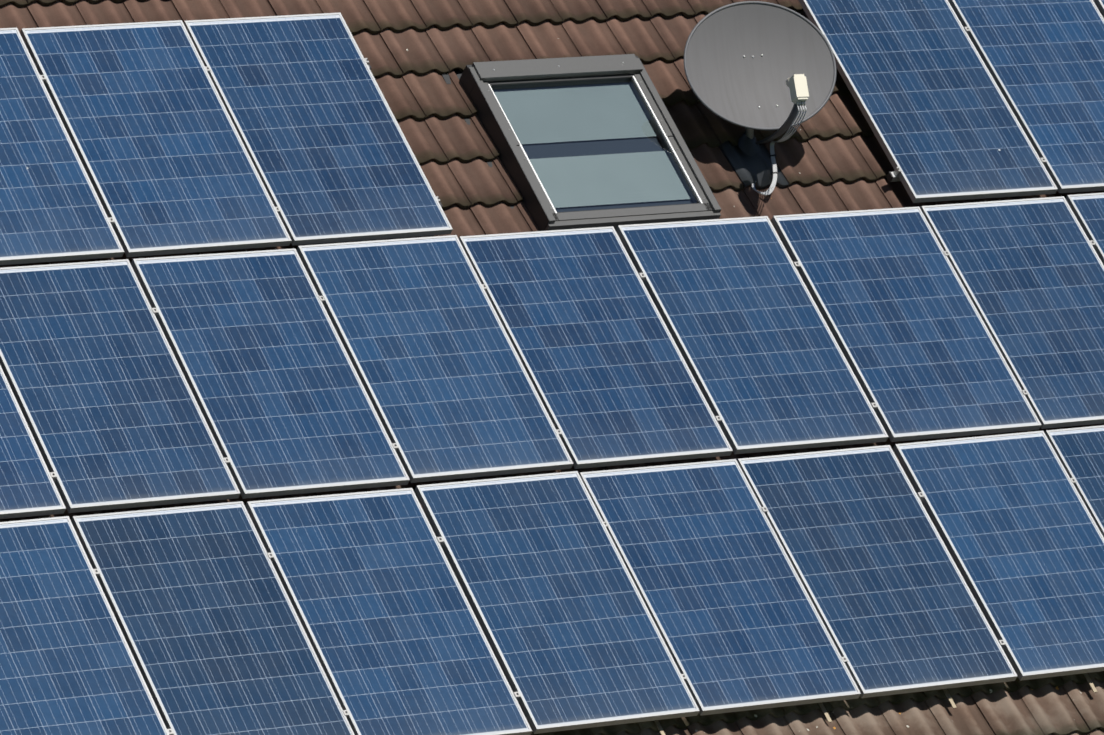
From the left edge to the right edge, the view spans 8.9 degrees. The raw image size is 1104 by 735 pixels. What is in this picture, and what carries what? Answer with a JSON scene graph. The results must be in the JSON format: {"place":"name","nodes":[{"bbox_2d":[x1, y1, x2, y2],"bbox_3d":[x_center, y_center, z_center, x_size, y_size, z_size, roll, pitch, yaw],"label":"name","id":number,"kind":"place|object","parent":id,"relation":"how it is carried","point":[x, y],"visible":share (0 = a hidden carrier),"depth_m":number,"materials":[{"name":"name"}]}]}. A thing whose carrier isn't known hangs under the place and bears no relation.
{"place":"outdoors","nodes":[
{"label":"outdoors","id":0,"kind":"place"},
{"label":"house walls","id":1,"kind":"object","parent":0,"visible":0},
{"bbox_2d":[0,0,1103,734],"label":"roof tiles","id":2,"kind":"object","parent":1,"relation":"on","point":[830,156],"visible":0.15,"depth_m":39.76,"materials":[{"name":"brown tile"}]},
{"bbox_2d":[40,27,1096,734],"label":"clamps","id":3,"kind":"object","parent":2,"relation":"attached to","point":[892,177],"visible":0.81,"depth_m":38.09,"materials":[{"name":"metal"}]},
{"bbox_2d":[0,365,65,518],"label":"solar panel","id":4,"kind":"object","parent":3,"relation":"attached to","point":[28,488],"visible":1,"depth_m":36.35,"materials":[{"name":"glass"}]},
{"bbox_2d":[0,28,123,264],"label":"solar panel","id":5,"kind":"object","parent":3,"relation":"attached to","point":[52,209],"visible":1,"depth_m":37.86,"materials":[{"name":"glass"}]},
{"bbox_2d":[0,516,168,734],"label":"solar panel","id":6,"kind":"object","parent":3,"relation":"attached to","point":[68,665],"visible":1,"depth_m":35.61,"materials":[{"name":"glass"}]},
{"bbox_2d":[0,259,240,512],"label":"solar panel","id":7,"kind":"object","parent":3,"relation":"attached to","point":[104,395],"visible":1,"depth_m":36.95,"materials":[{"name":"glass"}]},
{"bbox_2d":[20,20,291,256],"bbox_3d":[-2.154,-1.252,38.436,0.990,0.043,1.650,-5,51,-31],"label":"solar panel","id":8,"kind":"object","parent":3,"relation":"attached to","point":[161,150],"visible":0.98,"depth_m":38.40,"materials":[{"name":"glass"}]},
{"bbox_2d":[71,501,354,734],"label":"solar panel","id":9,"kind":"object","parent":3,"relation":"attached to","point":[209,623],"visible":0.97,"depth_m":36.09,"materials":[{"name":"glass"}]},
{"bbox_2d":[131,249,409,498],"bbox_3d":[-1.496,0.020,37.517,0.990,0.040,1.650,-4,51,-31],"label":"solar panel","id":10,"kind":"object","parent":3,"relation":"attached to","point":[280,394],"visible":1,"depth_m":37.48,"materials":[{"name":"glass"}]},
{"bbox_2d":[183,13,452,245],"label":"solar panel","id":11,"kind":"object","parent":3,"relation":"attached to","point":[322,136],"visible":0.98,"depth_m":38.93,"materials":[{"name":"glass"}]},
{"bbox_2d":[245,488,531,734],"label":"solar panel","id":12,"kind":"object","parent":3,"relation":"attached to","point":[386,616],"visible":0.98,"depth_m":36.58,"materials":[{"name":"glass"}]},
{"bbox_2d":[296,235,572,482],"bbox_3d":[-0.633,-0.058,38.041,0.990,0.042,1.650,-5,51,-31],"label":"solar panel","id":13,"kind":"object","parent":3,"relation":"attached to","point":[449,387],"visible":0.96,"depth_m":38.01,"materials":[{"name":"glass"}]},
{"bbox_2d":[414,471,699,733],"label":"solar panel","id":14,"kind":"object","parent":3,"relation":"attached to","point":[561,610],"visible":0.98,"depth_m":37.09,"materials":[{"name":"glass"}]},
{"bbox_2d":[459,226,732,468],"bbox_3d":[0.230,-0.120,38.568,0.990,0.040,1.650,-4,51,-31],"label":"solar panel","id":15,"kind":"object","parent":3,"relation":"attached to","point":[610,375],"visible":0.98,"depth_m":38.54,"materials":[{"name":"glass"}]},
{"bbox_2d":[579,459,860,715],"bbox_3d":[0.884,1.155,37.644,0.990,0.041,1.650,-4,51,-31],"label":"solar panel","id":16,"kind":"object","parent":3,"relation":"attached to","point":[739,623],"visible":0.92,"depth_m":37.61,"materials":[{"name":"glass"}]},
{"bbox_2d":[616,216,887,453],"bbox_3d":[1.100,-0.190,39.099,0.990,0.040,1.650,-4,51,-31],"label":"solar panel","id":17,"kind":"object","parent":3,"relation":"attached to","point":[768,365],"visible":1,"depth_m":39.07,"materials":[{"name":"glass"}]},
{"bbox_2d":[737,445,1016,697],"bbox_3d":[1.743,1.087,38.165,0.990,0.041,1.650,-5,51,-31],"label":"solar panel","id":18,"kind":"object","parent":3,"relation":"attached to","point":[893,600],"visible":0.96,"depth_m":38.14,"materials":[{"name":"glass"}]},
{"bbox_2d":[771,207,1040,441],"bbox_3d":[1.976,-0.253,39.618,0.990,0.041,1.650,-4,51,-31],"label":"solar panel","id":19,"kind":"object","parent":3,"relation":"attached to","point":[923,355],"visible":0.98,"depth_m":39.59,"materials":[{"name":"glass"}]},
{"bbox_2d":[798,0,1057,202],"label":"solar panel","id":20,"kind":"object","parent":3,"relation":"attached to","point":[932,103],"visible":0.97,"depth_m":41.00,"materials":[{"name":"glass"}]},
{"bbox_2d":[893,431,1103,680],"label":"solar panel","id":21,"kind":"object","parent":3,"relation":"attached to","point":[1017,528],"visible":1,"depth_m":38.69,"materials":[{"name":"glass"}]},
{"bbox_2d":[920,196,1103,428],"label":"solar panel","id":22,"kind":"object","parent":3,"relation":"attached to","point":[1030,273],"visible":0.95,"depth_m":40.15,"materials":[{"name":"glass"}]},
{"bbox_2d":[948,0,1103,192],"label":"solar panel","id":23,"kind":"object","parent":3,"relation":"attached to","point":[1043,60],"visible":1,"depth_m":41.54,"materials":[{"name":"glass"}]},
{"bbox_2d":[1045,425,1103,536],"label":"solar panel","id":24,"kind":"object","parent":3,"relation":"attached to","point":[1079,451],"visible":0.83,"depth_m":39.34,"materials":[{"name":"glass"}]},
{"bbox_2d":[1065,193,1103,264],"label":"solar panel","id":25,"kind":"object","parent":3,"relation":"attached to","point":[1087,210],"visible":0.83,"depth_m":40.79,"materials":[{"name":"glass"}]},
{"bbox_2d":[1093,0,1103,17],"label":"solar panel","id":26,"kind":"object","parent":3,"relation":"attached to","point":[1099,4],"depth_m":42.17,"materials":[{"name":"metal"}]},
{"bbox_2d":[441,54,720,249],"bbox_3d":[0.169,-1.134,39.858,1.325,0.480,1.510,-5,51,-31],"label":"roof window frame","id":27,"kind":"object","parent":2,"relation":"in","point":[478,80],"visible":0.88,"depth_m":39.75,"materials":[{"name":"grey metal"}]},
{"bbox_2d":[491,78,696,211],"bbox_3d":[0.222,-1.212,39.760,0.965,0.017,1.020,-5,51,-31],"label":"window glass","id":28,"kind":"object","parent":27,"relation":"attached to","point":[561,115],"depth_m":39.78,"materials":[{"name":"grey glass"}]},
{"bbox_2d":[738,128,760,155],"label":"dish mast","id":29,"kind":"object","parent":2,"relation":"on","point":[747,139],"visible":0.38,"depth_m":40.33,"materials":[{"name":"metal"}]},
{"bbox_2d":[683,1,835,143],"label":"satellite dish","id":30,"kind":"object","parent":29,"relation":"on","point":[758,65],"visible":0.98,"depth_m":40.21,"materials":[{"name":"grey metal"}]},
{"bbox_2d":[752,105,806,195],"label":"dish cables","id":31,"kind":"object","parent":2,"relation":"on","point":[772,156],"visible":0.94,"depth_m":40.08,"materials":[{"name":"grey plastic"}]}
]}

